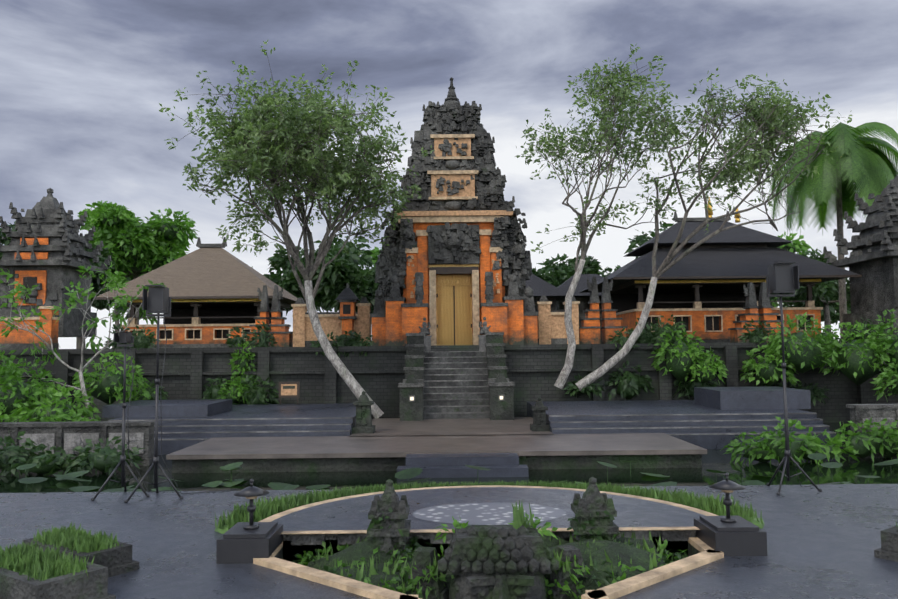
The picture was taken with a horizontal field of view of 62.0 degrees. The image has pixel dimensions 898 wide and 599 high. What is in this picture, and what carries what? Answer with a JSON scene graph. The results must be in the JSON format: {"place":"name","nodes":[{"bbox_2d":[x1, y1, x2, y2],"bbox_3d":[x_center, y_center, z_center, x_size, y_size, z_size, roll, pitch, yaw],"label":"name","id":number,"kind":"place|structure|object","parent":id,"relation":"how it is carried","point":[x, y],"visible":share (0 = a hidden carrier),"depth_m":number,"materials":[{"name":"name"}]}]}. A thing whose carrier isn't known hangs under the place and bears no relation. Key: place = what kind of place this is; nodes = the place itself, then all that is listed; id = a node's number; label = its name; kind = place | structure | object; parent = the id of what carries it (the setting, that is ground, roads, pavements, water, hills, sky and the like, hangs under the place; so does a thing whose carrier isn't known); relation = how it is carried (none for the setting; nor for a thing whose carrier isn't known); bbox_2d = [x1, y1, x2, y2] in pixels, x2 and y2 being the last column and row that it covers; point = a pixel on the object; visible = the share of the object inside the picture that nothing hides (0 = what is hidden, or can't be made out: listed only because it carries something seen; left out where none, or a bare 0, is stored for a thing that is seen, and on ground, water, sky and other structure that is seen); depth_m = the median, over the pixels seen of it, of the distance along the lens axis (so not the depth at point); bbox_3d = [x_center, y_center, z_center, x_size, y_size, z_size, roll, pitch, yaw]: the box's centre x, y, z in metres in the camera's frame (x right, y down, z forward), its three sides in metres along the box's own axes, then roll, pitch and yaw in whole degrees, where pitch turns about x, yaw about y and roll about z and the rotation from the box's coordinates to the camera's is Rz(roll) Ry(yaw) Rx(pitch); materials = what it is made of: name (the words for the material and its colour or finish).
{"place":"outdoors","nodes":[
{"label":"outdoors","id":0,"kind":"place"},
{"bbox_2d":[126,374,281,404],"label":"bank plants","id":1,"kind":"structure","parent":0,"point":[257,395],"depth_m":31.65,"materials":[{"name":"green plant"}]},
{"bbox_2d":[0,484,897,598],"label":"paved ground","id":2,"kind":"structure","parent":0,"point":[825,543],"depth_m":6.86,"materials":[{"name":"stone"}]},
{"bbox_2d":[0,539,115,598],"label":"planter","id":3,"kind":"object","parent":2,"relation":"on","point":[28,571],"visible":1,"depth_m":5.21,"materials":[{"name":"stone"}]},
{"bbox_2d":[22,522,138,576],"bbox_3d":[-3.123,2.088,6.270,1.030,0.298,0.500,-3,-5,35],"label":"planter","id":4,"kind":"object","parent":2,"relation":"on","point":[114,556],"visible":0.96,"depth_m":6.11,"materials":[{"name":"stone"}]},
{"bbox_2d":[91,330,206,500],"bbox_3d":[-3.797,1.442,9.605,1.341,2.076,0.585,1,-4,-17],"label":"light stand","id":5,"kind":"object","parent":2,"relation":"on","point":[125,337],"visible":0.96,"depth_m":9.40,"materials":[{"name":"black metal"}]},
{"bbox_2d":[124,285,239,502],"bbox_3d":[-3.321,1.152,9.457,1.324,2.626,0.598,0,-4,-15],"label":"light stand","id":6,"kind":"object","parent":2,"relation":"on","point":[157,300],"visible":0.98,"depth_m":9.28,"materials":[{"name":"black metal"}]},
{"bbox_2d":[216,479,282,563],"bbox_3d":[-1.746,1.916,6.608,0.440,0.662,0.560,-1,-4,0],"label":"garden lamp","id":7,"kind":"object","parent":2,"relation":"on","point":[243,542],"visible":1,"depth_m":6.37,"materials":[{"name":"grey stone"}]},
{"bbox_2d":[367,479,410,559],"bbox_3d":[-0.521,2.383,6.560,0.460,1.600,0.460,-1,-4,0],"label":"stone statue","id":8,"kind":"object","parent":2,"relation":"on","point":[385,539],"depth_m":6.45,"materials":[{"name":"stone"}]},
{"bbox_2d":[253,537,723,598],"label":"pit kerb","id":9,"kind":"structure","parent":2,"relation":"on","point":[707,554],"depth_m":5.75,"materials":[{"name":"beige stone"}]},
{"bbox_2d":[214,480,764,565],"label":"circular platform","id":10,"kind":"structure","parent":2,"relation":"on","point":[335,516],"depth_m":7.66,"materials":[{"name":"beige stone"}]},
{"bbox_2d":[305,529,673,598],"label":"plants","id":11,"kind":"object","parent":2,"relation":"on","point":[613,553],"visible":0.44,"depth_m":6.14,"materials":[{"name":"green plant"}]},
{"bbox_2d":[290,507,687,598],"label":"ferns","id":12,"kind":"object","parent":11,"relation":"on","point":[306,558],"visible":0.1,"depth_m":6.06,"materials":[{"name":"green plant"}]},
{"bbox_2d":[407,500,587,598],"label":"stone fountain","id":13,"kind":"object","parent":2,"relation":"on","point":[495,562],"visible":0.98,"depth_m":5.67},
{"bbox_2d":[570,477,618,540],"bbox_3d":[1.279,2.366,6.568,0.460,1.600,0.460,-1,-4,0],"label":"stone statue","id":14,"kind":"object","parent":2,"relation":"on","point":[593,500],"depth_m":6.46,"materials":[{"name":"stone"}]},
{"bbox_2d":[694,472,766,555],"bbox_3d":[2.494,1.880,6.686,0.440,0.662,0.560,-1,-4,0],"label":"garden lamp","id":15,"kind":"object","parent":2,"relation":"on","point":[729,535],"visible":1,"depth_m":6.45,"materials":[{"name":"grey stone"}]},
{"bbox_2d":[766,262,839,494],"bbox_3d":[4.522,0.968,9.491,1.262,2.846,0.627,0,-4,-8],"label":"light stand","id":16,"kind":"object","parent":2,"relation":"on","point":[782,280],"visible":0.94,"depth_m":9.36,"materials":[{"name":"black metal"}]},
{"bbox_2d":[874,518,897,561],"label":"planter","id":17,"kind":"object","parent":2,"relation":"on","point":[888,550],"visible":1,"depth_m":6.26,"materials":[{"name":"stone"}]},
{"bbox_2d":[0,422,897,492],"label":"pond water","id":18,"kind":"structure","parent":0,"point":[851,468],"depth_m":18.84,"materials":[{"name":"green liquid"}]},
{"bbox_2d":[0,430,143,477],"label":"pond edge shrubs","id":19,"kind":"object","parent":18,"relation":"in","point":[105,459],"visible":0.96,"depth_m":19.67,"materials":[{"name":"green plant"}]},
{"bbox_2d":[0,346,151,421],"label":"lush shrubs","id":20,"kind":"object","parent":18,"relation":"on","point":[19,399],"visible":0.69,"depth_m":25.41,"materials":[{"name":"green plant"}]},
{"bbox_2d":[0,421,154,465],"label":"carved wall","id":21,"kind":"structure","parent":18,"relation":"on","point":[67,437],"depth_m":21.32,"materials":[{"name":"stone"}]},
{"bbox_2d":[16,453,897,492],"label":"lily pads","id":22,"kind":"object","parent":18,"relation":"in","point":[410,473],"visible":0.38,"depth_m":17.29,"materials":[{"name":"green plant"}]},
{"bbox_2d":[720,416,897,464],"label":"pond edge shrubs","id":23,"kind":"object","parent":18,"relation":"on","point":[862,444],"visible":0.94,"depth_m":20.69,"materials":[{"name":"green plant"}]},
{"bbox_2d":[846,404,897,457],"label":"carved wall","id":24,"kind":"structure","parent":18,"relation":"on","point":[861,413],"depth_m":21.44,"materials":[{"name":"stone"}]},
{"bbox_2d":[0,0,897,348],"label":"sky","id":25,"kind":"structure","parent":0,"point":[83,83],"materials":[{"name":"grey"}]},
{"bbox_2d":[823,175,897,339],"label":"shrine tower","id":26,"kind":"structure","parent":0,"point":[872,259],"depth_m":37.39,"materials":[{"name":"stone"}]},
{"label":"ground","id":27,"kind":"structure","parent":0,"visible":0},
{"bbox_2d":[0,262,171,419],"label":"frangipani tree","id":28,"kind":"object","parent":27,"relation":"on","point":[112,280],"visible":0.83,"depth_m":26.32,"materials":[{"name":"green plant"}]},
{"bbox_2d":[0,341,897,422],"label":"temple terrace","id":29,"kind":"structure","parent":27,"relation":"on","point":[378,372],"depth_m":32.62,"materials":[{"name":"stone"}]},
{"bbox_2d":[0,221,16,271],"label":"tree","id":30,"kind":"object","parent":29,"relation":"on","point":[6,242],"visible":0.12,"depth_m":60.07,"materials":[{"name":"green plant"}]},
{"bbox_2d":[0,188,111,336],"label":"shrine tower","id":31,"kind":"structure","parent":29,"relation":"on","point":[46,252],"depth_m":41.48,"materials":[{"name":"stone"}]},
{"bbox_2d":[76,244,126,348],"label":"tree","id":32,"kind":"object","parent":29,"relation":"on","point":[96,281],"visible":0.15,"depth_m":50.39,"materials":[{"name":"green plant"}]},
{"bbox_2d":[103,268,156,347],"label":"tree","id":33,"kind":"object","parent":29,"relation":"on","point":[142,313],"visible":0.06,"depth_m":88.52,"materials":[{"name":"green plant"}]},
{"bbox_2d":[78,200,199,324],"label":"tree","id":34,"kind":"object","parent":29,"relation":"on","point":[133,244],"visible":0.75,"depth_m":55.15,"materials":[{"name":"green plant"}]},
{"bbox_2d":[119,377,249,402],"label":"bright bank plants","id":35,"kind":"object","parent":29,"relation":"on","point":[233,394],"visible":0.54,"depth_m":31.48,"materials":[{"name":"green plant"}]},
{"bbox_2d":[94,237,305,347],"bbox_3d":[-12.998,-0.366,40.877,9.200,6.120,7.510,-1,-4,0],"label":"thatched pavilion","id":36,"kind":"object","parent":29,"relation":"on","point":[213,293],"visible":0.71,"depth_m":38.31,"materials":[{"name":"brown brick"}]},
{"bbox_2d":[104,321,374,357],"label":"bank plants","id":37,"kind":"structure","parent":29,"relation":"on","point":[142,340],"depth_m":32.84,"materials":[{"name":"green plant"}]},
{"bbox_2d":[228,340,257,388],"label":"ivy column","id":38,"kind":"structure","parent":29,"relation":"attached to","point":[243,358],"depth_m":32.38,"materials":[{"name":"green plant"}]},
{"bbox_2d":[247,285,292,346],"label":"split gate","id":39,"kind":"structure","parent":29,"relation":"on","point":[282,333],"depth_m":34.67,"materials":[{"name":"orange brick"}]},
{"bbox_2d":[0,296,579,349],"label":"perimeter wall","id":40,"kind":"structure","parent":29,"relation":"on","point":[551,326],"depth_m":34.69,"materials":[{"name":"orange brick"}]},
{"bbox_2d":[263,246,332,314],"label":"tree","id":41,"kind":"object","parent":29,"relation":"on","point":[286,280],"visible":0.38,"depth_m":51.22,"materials":[{"name":"green plant"}]},
{"bbox_2d":[314,232,375,311],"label":"tree","id":42,"kind":"object","parent":29,"relation":"on","point":[355,259],"visible":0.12,"depth_m":73.51,"materials":[{"name":"green plant"}]},
{"bbox_2d":[313,255,378,323],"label":"tree","id":43,"kind":"object","parent":29,"relation":"on","point":[339,274],"visible":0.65,"depth_m":47.39,"materials":[{"name":"green plant"}]},
{"bbox_2d":[335,283,359,344],"bbox_3d":[-4.659,0.702,34.425,1.045,2.945,1.045,-1,-4,0],"label":"shrine","id":44,"kind":"object","parent":29,"relation":"on","point":[347,299],"visible":0.73,"depth_m":34.13,"materials":[{"name":"brick"}]},
{"bbox_2d":[370,247,382,267],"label":"tree","id":45,"kind":"object","parent":29,"relation":"on","point":[376,250],"depth_m":82.72,"materials":[{"name":"green plant"}]},
{"bbox_2d":[419,317,431,350],"bbox_3d":[-1.062,1.833,32.808,0.607,2.399,0.607,-1,-4,0],"label":"guardian statue","id":46,"kind":"object","parent":29,"relation":"on","point":[425,330],"visible":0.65,"depth_m":32.59,"materials":[{"name":"stone"}]},
{"bbox_2d":[370,77,538,345],"bbox_3d":[0.190,-4.338,35.316,7.500,13.030,4.450,-1,-4,0],"label":"temple gate","id":47,"kind":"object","parent":29,"relation":"on","point":[453,264],"visible":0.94,"depth_m":33.89,"materials":[{"name":"stone"}]},
{"bbox_2d":[478,317,490,350],"bbox_3d":[1.578,1.808,32.819,0.607,2.399,0.607,-1,-4,0],"label":"guardian statue","id":48,"kind":"object","parent":29,"relation":"on","point":[482,338],"visible":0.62,"depth_m":32.57,"materials":[{"name":"stone"}]},
{"bbox_2d":[532,267,573,286],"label":"tree","id":49,"kind":"object","parent":29,"relation":"on","point":[554,278],"visible":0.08,"depth_m":55.30,"materials":[{"name":"green plant"}]},
{"bbox_2d":[536,254,570,273],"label":"tree","id":50,"kind":"object","parent":29,"relation":"on","point":[552,265],"visible":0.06,"depth_m":86.89,"materials":[{"name":"green plant"}]},
{"bbox_2d":[526,274,611,343],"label":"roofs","id":51,"kind":"structure","parent":29,"relation":"on","point":[540,287],"depth_m":48.21,"materials":[{"name":"stone"}]},
{"bbox_2d":[561,254,604,277],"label":"tree","id":52,"kind":"object","parent":29,"relation":"on","point":[592,266],"visible":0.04,"depth_m":57.98,"materials":[{"name":"green plant"}]},
{"bbox_2d":[579,277,627,343],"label":"split gate","id":53,"kind":"structure","parent":29,"relation":"on","point":[589,329],"depth_m":35.09,"materials":[{"name":"orange brick"}]},
{"bbox_2d":[515,43,719,388],"bbox_3d":[7.317,-3.452,32.890,8.593,14.642,7.784,-2,-4,26],"label":"frangipani tree","id":54,"kind":"object","parent":29,"relation":"on","point":[619,94],"visible":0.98,"depth_m":32.03,"materials":[{"name":"green plant"}]},
{"bbox_2d":[601,221,672,276],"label":"tree","id":55,"kind":"object","parent":29,"relation":"on","point":[639,240],"depth_m":87.56,"materials":[{"name":"green plant"}]},
{"bbox_2d":[575,68,851,390],"bbox_3d":[11.565,-3.034,33.032,12.466,13.907,8.148,-1,-4,0],"label":"frangipani tree","id":56,"kind":"object","parent":29,"relation":"on","point":[769,116],"visible":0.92,"depth_m":32.02,"materials":[{"name":"green plant"}]},
{"bbox_2d":[579,197,861,343],"bbox_3d":[14.483,-1.724,42.578,12.500,8.535,9.910,-1,-4,0],"label":"pavilion","id":57,"kind":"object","parent":29,"relation":"on","point":[699,290],"visible":0.65,"depth_m":39.26,"materials":[{"name":"black brick"}]},
{"bbox_2d":[563,360,892,405],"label":"shrubs","id":58,"kind":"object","parent":29,"relation":"on","point":[630,385],"depth_m":32.14,"materials":[{"name":"green plant"}]},
{"bbox_2d":[607,315,888,350],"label":"shrubs","id":59,"kind":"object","parent":29,"relation":"on","point":[647,335],"depth_m":32.90,"materials":[{"name":"green plant"}]},
{"bbox_2d":[728,282,789,342],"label":"split gate","id":60,"kind":"structure","parent":29,"relation":"on","point":[763,307],"depth_m":35.65,"materials":[{"name":"orange brick"}]},
{"bbox_2d":[648,309,897,401],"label":"shrubs","id":61,"kind":"object","parent":29,"relation":"on","point":[856,360],"visible":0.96,"depth_m":30.94,"materials":[{"name":"green plant"}]},
{"bbox_2d":[770,232,811,307],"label":"tree","id":62,"kind":"object","parent":29,"relation":"on","point":[798,246],"visible":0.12,"depth_m":88.85,"materials":[{"name":"green plant"}]},
{"bbox_2d":[769,248,850,333],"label":"tree","id":63,"kind":"object","parent":29,"relation":"on","point":[825,295],"visible":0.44,"depth_m":57.71,"materials":[{"name":"green plant"}]},
{"bbox_2d":[789,280,850,330],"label":"tree","id":64,"kind":"object","parent":29,"relation":"on","point":[834,315],"visible":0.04,"depth_m":90.87,"materials":[{"name":"green plant"}]},
{"bbox_2d":[767,122,897,338],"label":"palm tree","id":65,"kind":"object","parent":29,"relation":"on","point":[864,164],"visible":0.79,"depth_m":43.67,"materials":[{"name":"green plant"}]},
{"bbox_2d":[102,386,835,477],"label":"stage decks","id":66,"kind":"object","parent":27,"relation":"on","point":[208,436],"visible":0.77,"depth_m":23.83,"materials":[{"name":"stone"}]},
{"bbox_2d":[279,382,299,404],"bbox_3d":[-6.665,3.905,31.181,0.860,0.950,0.080,-1,-4,0],"label":"sign","id":67,"kind":"object","parent":66,"relation":"on","point":[289,389],"visible":1,"depth_m":31.16,"materials":[{"name":"brown wood"}]},
{"bbox_2d":[159,40,434,418],"bbox_3d":[-5.595,-2.265,30.374,10.150,14.333,10.506,-1,-4,0],"label":"frangipani tree","id":68,"kind":"object","parent":66,"relation":"on","point":[297,144],"visible":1,"depth_m":29.13,"materials":[{"name":"green plant"}]},
{"bbox_2d":[352,391,374,433],"bbox_3d":[-2.839,3.728,24.903,0.713,1.371,0.713,-1,-4,0],"label":"stage post","id":69,"kind":"object","parent":66,"relation":"on","point":[363,403],"visible":0.96,"depth_m":24.63,"materials":[{"name":"stone"}]},
{"bbox_2d":[398,332,514,420],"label":"gate stairs","id":70,"kind":"structure","parent":66,"relation":"on","point":[456,385],"depth_m":30.66,"materials":[{"name":"stone"}]},
{"bbox_2d":[530,397,549,431],"bbox_3d":[3.012,3.806,24.919,0.575,1.105,0.575,-1,-4,0],"label":"stage post","id":71,"kind":"object","parent":66,"relation":"on","point":[539,408],"visible":1,"depth_m":24.68,"materials":[{"name":"stone"}]}
]}

